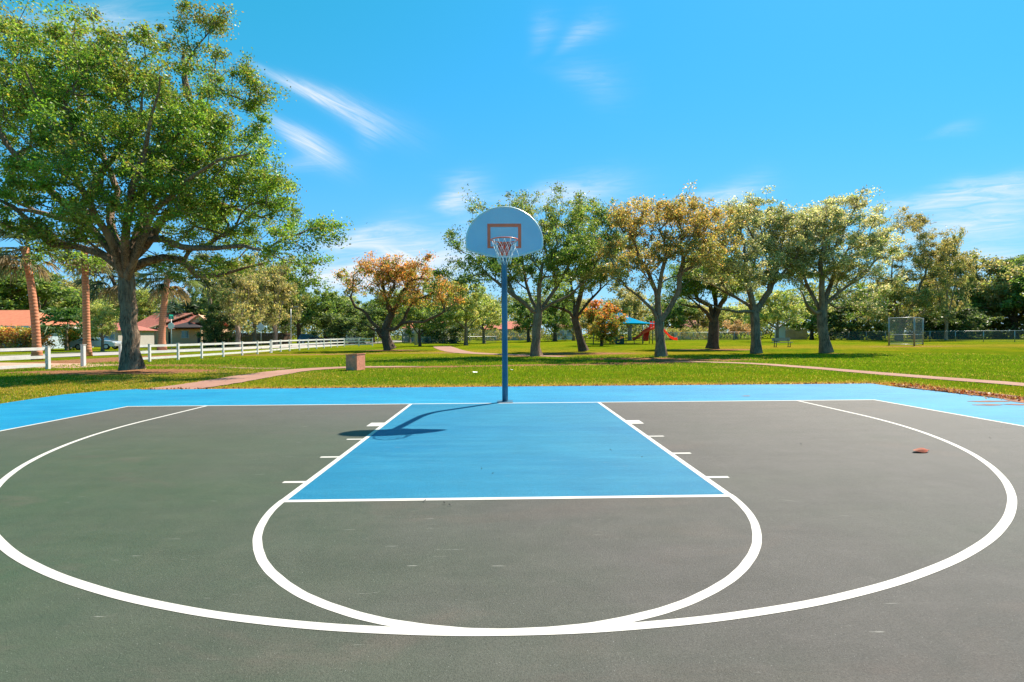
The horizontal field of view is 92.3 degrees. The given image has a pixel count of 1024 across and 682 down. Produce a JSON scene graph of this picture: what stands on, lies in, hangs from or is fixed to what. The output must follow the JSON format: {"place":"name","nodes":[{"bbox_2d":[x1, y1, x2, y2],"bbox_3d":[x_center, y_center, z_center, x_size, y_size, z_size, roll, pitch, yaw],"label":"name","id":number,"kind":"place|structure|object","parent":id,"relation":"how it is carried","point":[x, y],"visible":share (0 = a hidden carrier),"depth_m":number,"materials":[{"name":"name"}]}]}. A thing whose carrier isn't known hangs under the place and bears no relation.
{"place":"outdoors","nodes":[
{"label":"outdoors","id":0,"kind":"place"},
{"bbox_2d":[0,310,97,348],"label":"orange roof house","id":1,"kind":"structure","parent":0,"point":[15,318],"depth_m":62.04,"materials":[{"name":"white paint"}]},
{"bbox_2d":[0,363,116,367],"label":"driveway","id":2,"kind":"structure","parent":0,"point":[9,364],"depth_m":25.84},
{"bbox_2d":[97,323,157,346],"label":"house","id":3,"kind":"structure","parent":0,"point":[147,336],"depth_m":76.49,"materials":[{"name":"white paint"}]},
{"bbox_2d":[103,330,115,339],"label":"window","id":4,"kind":"structure","parent":3,"relation":"in","point":[113,337],"depth_m":71.61,"materials":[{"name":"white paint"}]},
{"bbox_2d":[0,340,403,356],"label":"road","id":5,"kind":"structure","parent":0,"point":[75,354],"depth_m":45.19,"materials":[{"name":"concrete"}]},
{"bbox_2d":[51,230,112,355],"bbox_3d":[-32.209,-3.729,37.063,4.199,9.750,4.138,0,1,42],"label":"palm tree","id":6,"kind":"object","parent":5,"relation":"on","point":[85,310],"visible":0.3,"depth_m":36.95,"materials":[{"name":"brown plant"}]},
{"bbox_2d":[135,251,204,349],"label":"palm tree","id":7,"kind":"object","parent":5,"relation":"on","point":[164,289],"visible":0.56,"depth_m":51.44,"materials":[{"name":"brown plant"}]},
{"bbox_2d":[332,335,365,343],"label":"pickup truck","id":8,"kind":"object","parent":5,"relation":"on","point":[351,339],"visible":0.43,"depth_m":80.96,"materials":[{"name":"grey metal"}]},
{"bbox_2d":[343,293,401,342],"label":"background tree","id":9,"kind":"object","parent":5,"relation":"on","point":[378,316],"visible":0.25,"depth_m":94.05,"materials":[{"name":"green plant"}]},
{"bbox_2d":[153,366,423,388],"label":"path","id":10,"kind":"structure","parent":0,"point":[227,380],"depth_m":16.57,"materials":[{"name":"concrete"}]},
{"bbox_2d":[433,346,563,356],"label":"path","id":11,"kind":"structure","parent":0,"point":[449,349],"depth_m":41.57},
{"bbox_2d":[484,321,526,340],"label":"house","id":12,"kind":"structure","parent":0,"point":[509,328],"depth_m":116.72,"materials":[{"name":"pink paint"}]},
{"bbox_2d":[0,333,1023,403],"bbox_3d":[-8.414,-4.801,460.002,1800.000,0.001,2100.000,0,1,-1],"label":"ground","id":13,"kind":"structure","parent":0,"point":[739,345],"depth_m":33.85,"materials":[{"name":"green plant"}]},
{"bbox_2d":[0,346,50,368],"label":"rail fence","id":14,"kind":"object","parent":13,"relation":"on","point":[47,357],"visible":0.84,"depth_m":21.45,"materials":[{"name":"white paint"}]},
{"bbox_2d":[0,250,56,309],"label":"background tree","id":15,"kind":"object","parent":13,"relation":"on","point":[19,282],"visible":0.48,"depth_m":79.69,"materials":[{"name":"green plant"}]},
{"bbox_2d":[0,324,58,351],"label":"hedge","id":16,"kind":"object","parent":13,"relation":"on","point":[18,336],"visible":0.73,"depth_m":50.63,"materials":[{"name":"green plant"}]},
{"bbox_2d":[0,219,66,359],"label":"palm tree","id":17,"kind":"object","parent":13,"relation":"on","point":[7,260],"visible":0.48,"depth_m":31.11,"materials":[{"name":"brown plant"}]},
{"bbox_2d":[0,256,110,321],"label":"background tree","id":18,"kind":"object","parent":13,"relation":"on","point":[70,300],"visible":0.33,"depth_m":84.85,"materials":[{"name":"green plant"}]},
{"bbox_2d":[30,305,100,350],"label":"tree","id":19,"kind":"object","parent":13,"relation":"on","point":[62,316],"visible":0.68,"depth_m":52.29,"materials":[{"name":"green plant"}]},
{"bbox_2d":[56,327,82,349],"bbox_3d":[-49.949,-0.177,55.911,2.584,3.288,2.719,0,1,-1],"label":"shrub row","id":20,"kind":"object","parent":13,"relation":"on","point":[73,335],"visible":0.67,"depth_m":55.33,"materials":[{"name":"green plant"}]},
{"bbox_2d":[50,276,115,320],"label":"background tree","id":21,"kind":"object","parent":13,"relation":"on","point":[66,283],"visible":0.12,"depth_m":95.60,"materials":[{"name":"green plant"}]},
{"bbox_2d":[80,344,86,365],"bbox_3d":[-21.004,0.712,24.081,0.186,1.080,0.186,0,1,-1],"label":"bollard post","id":22,"kind":"object","parent":13,"relation":"on","point":[83,353],"visible":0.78,"depth_m":24.01,"materials":[{"name":"white paint"}]},
{"bbox_2d":[71,299,119,350],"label":"background tree","id":23,"kind":"object","parent":13,"relation":"on","point":[102,320],"visible":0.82,"depth_m":48.73,"materials":[{"name":"green plant"}]},
{"bbox_2d":[69,337,121,349],"bbox_3d":[-47.465,0.249,56.244,4.580,1.435,1.812,0,1,-9],"label":"parked car","id":24,"kind":"object","parent":13,"relation":"on","point":[95,342],"visible":0.62,"depth_m":55.50,"materials":[{"name":"silver metal"}]},
{"bbox_2d":[70,266,146,305],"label":"palm tree","id":25,"kind":"object","parent":13,"relation":"on","point":[112,291],"visible":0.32,"depth_m":56.89,"materials":[{"name":"green plant"}]},
{"bbox_2d":[115,285,160,327],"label":"background tree","id":26,"kind":"object","parent":13,"relation":"on","point":[142,298],"visible":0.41,"depth_m":106.90,"materials":[{"name":"green plant"}]},
{"bbox_2d":[168,314,173,348],"bbox_3d":[-39.417,-1.067,56.840,0.530,3.975,0.530,-1,1,-45],"label":"stop sign post","id":27,"kind":"object","parent":13,"relation":"on","point":[171,324],"visible":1,"depth_m":56.82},
{"bbox_2d":[151,296,207,327],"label":"tree","id":28,"kind":"object","parent":13,"relation":"on","point":[172,307],"visible":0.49,"depth_m":98.55,"materials":[{"name":"green plant"}]},
{"bbox_2d":[0,0,367,370],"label":"oak tree","id":29,"kind":"object","parent":13,"relation":"on","point":[145,165],"visible":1,"depth_m":18.77,"materials":[{"name":"green plant"}]},
{"bbox_2d":[137,312,234,343],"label":"brown roof house","id":30,"kind":"structure","parent":13,"relation":"on","point":[184,330],"depth_m":93.54,"materials":[{"name":"white paint"}]},
{"bbox_2d":[181,330,188,337],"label":"window","id":31,"kind":"structure","parent":30,"relation":"in","point":[184,333],"depth_m":93.53,"materials":[{"name":"glass"}]},
{"bbox_2d":[118,341,270,361],"bbox_3d":[-20.454,0.594,33.882,0.560,1.040,15.468,0,1,2],"label":"rail fence","id":32,"kind":"object","parent":13,"relation":"on","point":[177,351],"visible":0.88,"depth_m":31.92,"materials":[{"name":"white paint"}]},
{"bbox_2d":[176,281,222,318],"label":"background tree","id":33,"kind":"object","parent":13,"relation":"on","point":[195,295],"visible":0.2,"depth_m":100.14,"materials":[{"name":"green plant"}]},
{"bbox_2d":[177,251,225,345],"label":"tree","id":34,"kind":"object","parent":13,"relation":"on","point":[202,256],"visible":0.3,"depth_m":68.76,"materials":[{"name":"plant"}]},
{"bbox_2d":[194,299,242,346],"bbox_3d":[-38.925,-2.147,65.268,6.356,7.215,6.284,0,1,17],"label":"background bush","id":35,"kind":"object","parent":13,"relation":"on","point":[215,326],"visible":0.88,"depth_m":64.31,"materials":[{"name":"green plant"}]},
{"bbox_2d":[201,251,273,346],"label":"background tree","id":36,"kind":"object","parent":13,"relation":"on","point":[229,285],"visible":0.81,"depth_m":62.25,"materials":[{"name":"green plant"}]},
{"bbox_2d":[216,333,290,345],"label":"board fence","id":37,"kind":"object","parent":13,"relation":"on","point":[248,337],"visible":0.44,"depth_m":78.35,"materials":[{"name":"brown wood"}]},
{"bbox_2d":[233,257,273,344],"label":"background tree","id":38,"kind":"object","parent":13,"relation":"on","point":[254,324],"visible":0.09,"depth_m":74.62,"materials":[{"name":"green plant"}]},
{"bbox_2d":[245,254,309,344],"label":"background tree","id":39,"kind":"object","parent":13,"relation":"on","point":[273,282],"visible":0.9,"depth_m":70.92,"materials":[{"name":"green plant"}]},
{"bbox_2d":[268,280,307,332],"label":"background tree","id":40,"kind":"object","parent":13,"relation":"on","point":[289,313],"visible":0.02,"depth_m":90.25,"materials":[{"name":"green plant"}]},
{"bbox_2d":[273,265,340,343],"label":"background tree","id":41,"kind":"object","parent":13,"relation":"on","point":[308,313],"visible":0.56,"depth_m":80.50,"materials":[{"name":"green plant"}]},
{"bbox_2d":[297,334,325,342],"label":"parked car","id":42,"kind":"object","parent":13,"relation":"on","point":[303,336],"visible":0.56,"depth_m":81.53,"materials":[{"name":"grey metal"}]},
{"bbox_2d":[270,338,372,352],"bbox_3d":[-20.800,0.296,53.643,2.793,1.100,23.905,0,1,4],"label":"rail fence","id":43,"kind":"object","parent":13,"relation":"on","point":[308,343],"visible":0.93,"depth_m":52.65,"materials":[{"name":"white paint"}]},
{"bbox_2d":[294,284,355,343],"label":"background tree","id":44,"kind":"object","parent":13,"relation":"on","point":[338,303],"visible":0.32,"depth_m":86.12,"materials":[{"name":"green plant"}]},
{"bbox_2d":[313,292,361,329],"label":"background tree","id":45,"kind":"object","parent":13,"relation":"on","point":[354,297],"visible":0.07,"depth_m":103.14,"materials":[{"name":"green plant"}]},
{"bbox_2d":[307,302,386,343],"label":"background bush","id":46,"kind":"object","parent":13,"relation":"on","point":[341,328],"visible":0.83,"depth_m":81.07,"materials":[{"name":"green plant"}]},
{"bbox_2d":[345,353,365,370],"bbox_3d":[-6.489,0.860,20.396,0.570,0.700,0.610,0,1,19],"label":"stone pedestal","id":47,"kind":"object","parent":13,"relation":"on","point":[355,362],"visible":0.97,"depth_m":20.15,"materials":[{"name":"stone"}]},
{"bbox_2d":[332,250,470,349],"bbox_3d":[-10.483,-3.753,46.935,13.678,9.567,8.925,0,1,-1],"label":"flame tree","id":48,"kind":"object","parent":13,"relation":"on","point":[407,271],"visible":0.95,"depth_m":45.91,"materials":[{"name":"orange plant"}]},
{"bbox_2d":[391,287,425,342],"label":"background tree","id":49,"kind":"object","parent":13,"relation":"on","point":[400,315],"visible":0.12,"depth_m":87.85,"materials":[{"name":"green plant"}]},
{"bbox_2d":[414,285,417,344],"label":"utility pole","id":50,"kind":"object","parent":13,"relation":"on","point":[416,339],"visible":0.18,"depth_m":69.81,"materials":[{"name":"concrete"}]},
{"bbox_2d":[402,333,438,342],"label":"board fence","id":51,"kind":"object","parent":13,"relation":"on","point":[406,338],"visible":0.15,"depth_m":94.13,"materials":[{"name":"grey wood"}]},
{"bbox_2d":[399,294,448,345],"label":"background tree","id":52,"kind":"object","parent":13,"relation":"on","point":[418,314],"visible":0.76,"depth_m":61.17,"materials":[{"name":"green plant"}]},
{"bbox_2d":[377,336,495,343],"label":"chain link fence","id":53,"kind":"object","parent":13,"relation":"on","point":[456,338],"visible":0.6,"depth_m":81.96,"materials":[{"name":"grey"}]},
{"bbox_2d":[411,312,473,343],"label":"background bush","id":54,"kind":"object","parent":13,"relation":"on","point":[438,334],"visible":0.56,"depth_m":82.37,"materials":[{"name":"green plant"}]},
{"bbox_2d":[420,276,468,336],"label":"background tree","id":55,"kind":"object","parent":13,"relation":"on","point":[427,291],"visible":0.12,"depth_m":97.10,"materials":[{"name":"green plant"}]},
{"bbox_2d":[432,277,493,344],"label":"background tree","id":56,"kind":"object","parent":13,"relation":"on","point":[474,306],"visible":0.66,"depth_m":64.80,"materials":[{"name":"green plant"}]},
{"bbox_2d":[461,292,509,342],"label":"background tree","id":57,"kind":"object","parent":13,"relation":"on","point":[495,315],"visible":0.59,"depth_m":77.91,"materials":[{"name":"green plant"}]},
{"bbox_2d":[448,328,575,340],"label":"shrub row","id":58,"kind":"object","parent":13,"relation":"on","point":[499,336],"visible":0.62,"depth_m":107.13,"materials":[{"name":"green plant"}]},
{"bbox_2d":[0,383,1023,430],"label":"court apron","id":59,"kind":"object","parent":13,"relation":"on","point":[15,414],"visible":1,"depth_m":11.09,"materials":[{"name":"paint"}]},
{"bbox_2d":[465,206,542,402],"bbox_3d":[0.013,-0.574,9.335,1.329,3.725,2.165,0,1,18],"label":"basketball hoop","id":60,"kind":"object","parent":59,"relation":"on","point":[502,233],"visible":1,"depth_m":8.86,"materials":[{"name":"paint"}]},
{"bbox_2d":[0,400,1023,681],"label":"court surface","id":61,"kind":"object","parent":59,"relation":"on","point":[174,506],"visible":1,"depth_m":3.14,"materials":[{"name":"asphalt"}]},
{"bbox_2d":[288,402,723,499],"bbox_3d":[-0.086,1.317,7.184,3.860,0.001,5.830,0,1,-1],"label":"court key","id":62,"kind":"object","parent":61,"relation":"on","point":[509,449],"visible":1,"depth_m":5.56,"materials":[{"name":"paint"}]},
{"bbox_2d":[0,400,1021,635],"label":"court markings","id":63,"kind":"object","parent":61,"relation":"on","point":[623,623],"visible":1,"depth_m":2.73,"materials":[{"name":"paint"}]},
{"bbox_2d":[229,383,849,388],"bbox_3d":[0.100,1.229,13.381,20.100,0.001,0.108,0,1,-1],"label":"soil joint","id":64,"kind":"object","parent":59,"relation":"on","point":[588,385],"visible":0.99,"depth_m":13.40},
{"bbox_2d":[13,259,1023,339],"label":"wood","id":65,"kind":"object","parent":13,"relation":"on","point":[634,331],"visible":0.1,"depth_m":124.46,"materials":[{"name":"green plant"}]},
{"bbox_2d":[424,182,625,355],"bbox_3d":[0.903,-4.610,31.970,12.687,11.283,8.016,0,1,-1],"label":"park tree","id":66,"kind":"object","parent":13,"relation":"on","point":[556,257],"visible":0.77,"depth_m":31.10,"materials":[{"name":"green plant"}]},
{"bbox_2d":[507,290,554,341],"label":"background tree","id":67,"kind":"object","parent":13,"relation":"on","point":[522,310],"visible":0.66,"depth_m":91.14,"materials":[{"name":"green plant"}]},
{"bbox_2d":[532,289,580,340],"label":"background tree","id":68,"kind":"object","parent":13,"relation":"on","point":[562,318],"visible":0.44,"depth_m":96.39,"materials":[{"name":"green plant"}]},
{"bbox_2d":[557,324,571,339],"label":"house","id":69,"kind":"structure","parent":13,"relation":"on","point":[563,332],"depth_m":122.94,"materials":[{"name":"white paint"}]},
{"bbox_2d":[558,295,591,339],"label":"background tree","id":70,"kind":"object","parent":13,"relation":"on","point":[583,302],"visible":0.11,"depth_m":106.80,"materials":[{"name":"green plant"}]},
{"bbox_2d":[139,382,1023,401],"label":"leaf litter","id":71,"kind":"object","parent":13,"relation":"on","point":[962,391],"visible":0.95,"depth_m":13.18,"materials":[{"name":"plant"}]},
{"bbox_2d":[531,194,644,351],"bbox_3d":[6.219,-5.764,40.705,9.930,13.404,8.970,0,1,-1],"label":"park tree","id":72,"kind":"object","parent":13,"relation":"on","point":[590,284],"visible":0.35,"depth_m":39.68,"materials":[{"name":"green plant"}]},
{"bbox_2d":[578,299,628,345],"bbox_3d":[10.920,-2.309,59.104,6.781,5.695,6.841,0,1,-1],"label":"flowering bush","id":73,"kind":"object","parent":13,"relation":"on","point":[601,328],"visible":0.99,"depth_m":58.45,"materials":[{"name":"orange plant"}]},
{"bbox_2d":[585,337,642,344],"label":"railing","id":74,"kind":"object","parent":13,"relation":"on","point":[593,340],"visible":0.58,"depth_m":65.51,"materials":[{"name":"black metal"}]},
{"bbox_2d":[593,312,653,342],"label":"shade canopy","id":75,"kind":"object","parent":13,"relation":"on","point":[634,321],"visible":0.36,"depth_m":67.23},
{"bbox_2d":[598,285,652,340],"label":"background tree","id":76,"kind":"object","parent":13,"relation":"on","point":[628,304],"visible":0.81,"depth_m":98.50,"materials":[{"name":"green plant"}]},
{"bbox_2d":[615,320,676,343],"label":"play structure","id":77,"kind":"object","parent":13,"relation":"on","point":[645,333],"visible":0.69,"depth_m":66.81,"materials":[{"name":"red"}]},
{"bbox_2d":[576,180,758,356],"bbox_3d":[9.521,-4.112,30.188,11.106,10.143,7.080,0,1,19],"label":"park tree","id":78,"kind":"object","parent":13,"relation":"on","point":[696,230],"visible":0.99,"depth_m":29.39,"materials":[{"name":"green plant"}]},
{"bbox_2d":[644,296,699,339],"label":"background tree","id":79,"kind":"object","parent":13,"relation":"on","point":[677,312],"visible":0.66,"depth_m":110.20,"materials":[{"name":"green plant"}]},
{"bbox_2d":[645,326,707,339],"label":"shrub row","id":80,"kind":"object","parent":13,"relation":"on","point":[685,330],"visible":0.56,"depth_m":103.58,"materials":[{"name":"green plant"}]},
{"bbox_2d":[668,320,707,338],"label":"house","id":81,"kind":"structure","parent":13,"relation":"on","point":[678,337],"depth_m":123.59,"materials":[{"name":"white paint"}]},
{"bbox_2d":[669,302,730,338],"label":"background tree","id":82,"kind":"object","parent":13,"relation":"on","point":[697,318],"visible":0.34,"depth_m":115.29,"materials":[{"name":"green plant"}]},
{"bbox_2d":[649,244,762,348],"bbox_3d":[17.345,-4.319,44.701,10.315,10.102,8.025,0,1,-1],"label":"park tree","id":83,"kind":"object","parent":13,"relation":"on","point":[696,287],"visible":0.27,"depth_m":43.88,"materials":[{"name":"green plant"}]},
{"bbox_2d":[653,332,761,340],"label":"chain link fence","id":84,"kind":"object","parent":13,"relation":"on","point":[693,335],"visible":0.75,"depth_m":94.75,"materials":[{"name":"grey"}]},
{"bbox_2d":[722,318,750,339],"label":"flowering bush","id":85,"kind":"object","parent":13,"relation":"on","point":[738,326],"visible":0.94,"depth_m":99.75,"materials":[{"name":"beige plant"}]},
{"bbox_2d":[703,302,772,338],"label":"background tree","id":86,"kind":"object","parent":13,"relation":"on","point":[731,316],"visible":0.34,"depth_m":111.88,"materials":[{"name":"green plant"}]},
{"bbox_2d":[677,185,831,353],"bbox_3d":[16.410,-4.993,33.863,9.280,11.720,8.805,0,1,37],"label":"park tree","id":87,"kind":"object","parent":13,"relation":"on","point":[770,276],"visible":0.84,"depth_m":33.27,"materials":[{"name":"green plant"}]},
{"bbox_2d":[743,284,810,341],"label":"background tree","id":88,"kind":"object","parent":13,"relation":"on","point":[781,297],"visible":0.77,"depth_m":78.10,"materials":[{"name":"green plant"}]},
{"bbox_2d":[771,338,792,346],"bbox_3d":[26.912,0.144,48.982,2.040,0.940,0.480,0,1,-4],"label":"park bench","id":89,"kind":"object","parent":13,"relation":"on","point":[780,339],"visible":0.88,"depth_m":49.10,"materials":[{"name":"metal"}]},
{"bbox_2d":[785,329,806,338],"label":"board fence","id":90,"kind":"object","parent":13,"relation":"on","point":[795,334],"visible":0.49,"depth_m":103.21,"materials":[{"name":"grey wood"}]},
{"bbox_2d":[782,298,836,339],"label":"background tree","id":91,"kind":"object","parent":13,"relation":"on","point":[811,316],"visible":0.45,"depth_m":96.86,"materials":[{"name":"green plant"}]},
{"bbox_2d":[758,185,911,352],"bbox_3d":[22.519,-4.776,34.363,8.630,11.278,9.534,0,1,41],"label":"park tree","id":92,"kind":"object","parent":13,"relation":"on","point":[875,243],"visible":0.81,"depth_m":33.41,"materials":[{"name":"green plant"}]},
{"bbox_2d":[798,281,909,339],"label":"background bush","id":93,"kind":"object","parent":13,"relation":"on","point":[850,327],"visible":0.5,"depth_m":91.16,"materials":[{"name":"green plant"}]},
{"bbox_2d":[888,317,923,345],"bbox_3d":[42.423,-1.026,53.008,6.981,2.950,2.385,-1,1,-44],"label":"backstop","id":94,"kind":"object","parent":13,"relation":"on","point":[913,334],"visible":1,"depth_m":52.06,"materials":[{"name":"metal"}]},
{"bbox_2d":[849,206,974,340],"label":"park tree","id":95,"kind":"object","parent":13,"relation":"on","point":[922,296],"visible":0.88,"depth_m":79.58,"materials":[{"name":"green plant"}]},
{"bbox_2d":[848,330,1023,341],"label":"chain link fence","id":96,"kind":"object","parent":13,"relation":"on","point":[919,331],"visible":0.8,"depth_m":78.16,"materials":[{"name":"grey"}]},
{"bbox_2d":[892,292,989,338],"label":"background bush","id":97,"kind":"object","parent":13,"relation":"on","point":[927,326],"visible":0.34,"depth_m":94.77,"materials":[{"name":"green plant"}]},
{"bbox_2d":[915,227,977,339],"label":"background tree","id":98,"kind":"object","parent":13,"relation":"on","point":[962,270],"visible":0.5,"depth_m":84.46,"materials":[{"name":"leaf"},{"name":"grey bark"}]},
{"bbox_2d":[895,385,1023,402],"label":"soil edge","id":99,"kind":"object","parent":13,"relation":"on","point":[1016,400],"visible":0.37,"depth_m":11.14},
{"bbox_2d":[928,303,1002,339],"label":"background bush","id":100,"kind":"object","parent":13,"relation":"on","point":[980,323],"visible":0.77,"depth_m":87.32,"materials":[{"name":"green plant"}]},
{"bbox_2d":[917,247,1023,338],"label":"background tree","id":101,"kind":"object","parent":13,"relation":"on","point":[981,286],"visible":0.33,"depth_m":93.59,"materials":[{"name":"leaf"},{"name":"grey bark"}]},
{"bbox_2d":[950,296,1023,337],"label":"background bush","id":102,"kind":"object","parent":13,"relation":"on","point":[995,326],"visible":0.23,"depth_m":97.73,"materials":[{"name":"green plant"}]},
{"bbox_2d":[954,254,1023,338],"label":"background tree","id":103,"kind":"object","parent":13,"relation":"on","point":[977,301],"visible":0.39,"depth_m":93.37,"materials":[{"name":"green plant"}]},
{"bbox_2d":[995,256,1023,314],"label":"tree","id":104,"kind":"object","parent":13,"relation":"on","point":[1012,259],"visible":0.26,"depth_m":99.36,"materials":[{"name":"green plant"}]},
{"bbox_2d":[1005,270,1023,307],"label":"background tree","id":105,"kind":"object","parent":13,"relation":"on","point":[1016,282],"visible":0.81,"depth_m":88.87,"materials":[{"name":"green plant"}]},
{"bbox_2d":[0,0,1023,335],"label":"sky","id":106,"kind":"structure","parent":0,"point":[395,107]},
{"bbox_2d":[774,325,785,337],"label":"garden shed","id":107,"kind":"structure","parent":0,"point":[782,331],"depth_m":99.11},
{"bbox_2d":[672,361,1023,385],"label":"path","id":108,"kind":"structure","parent":0,"point":[944,378],"depth_m":16.48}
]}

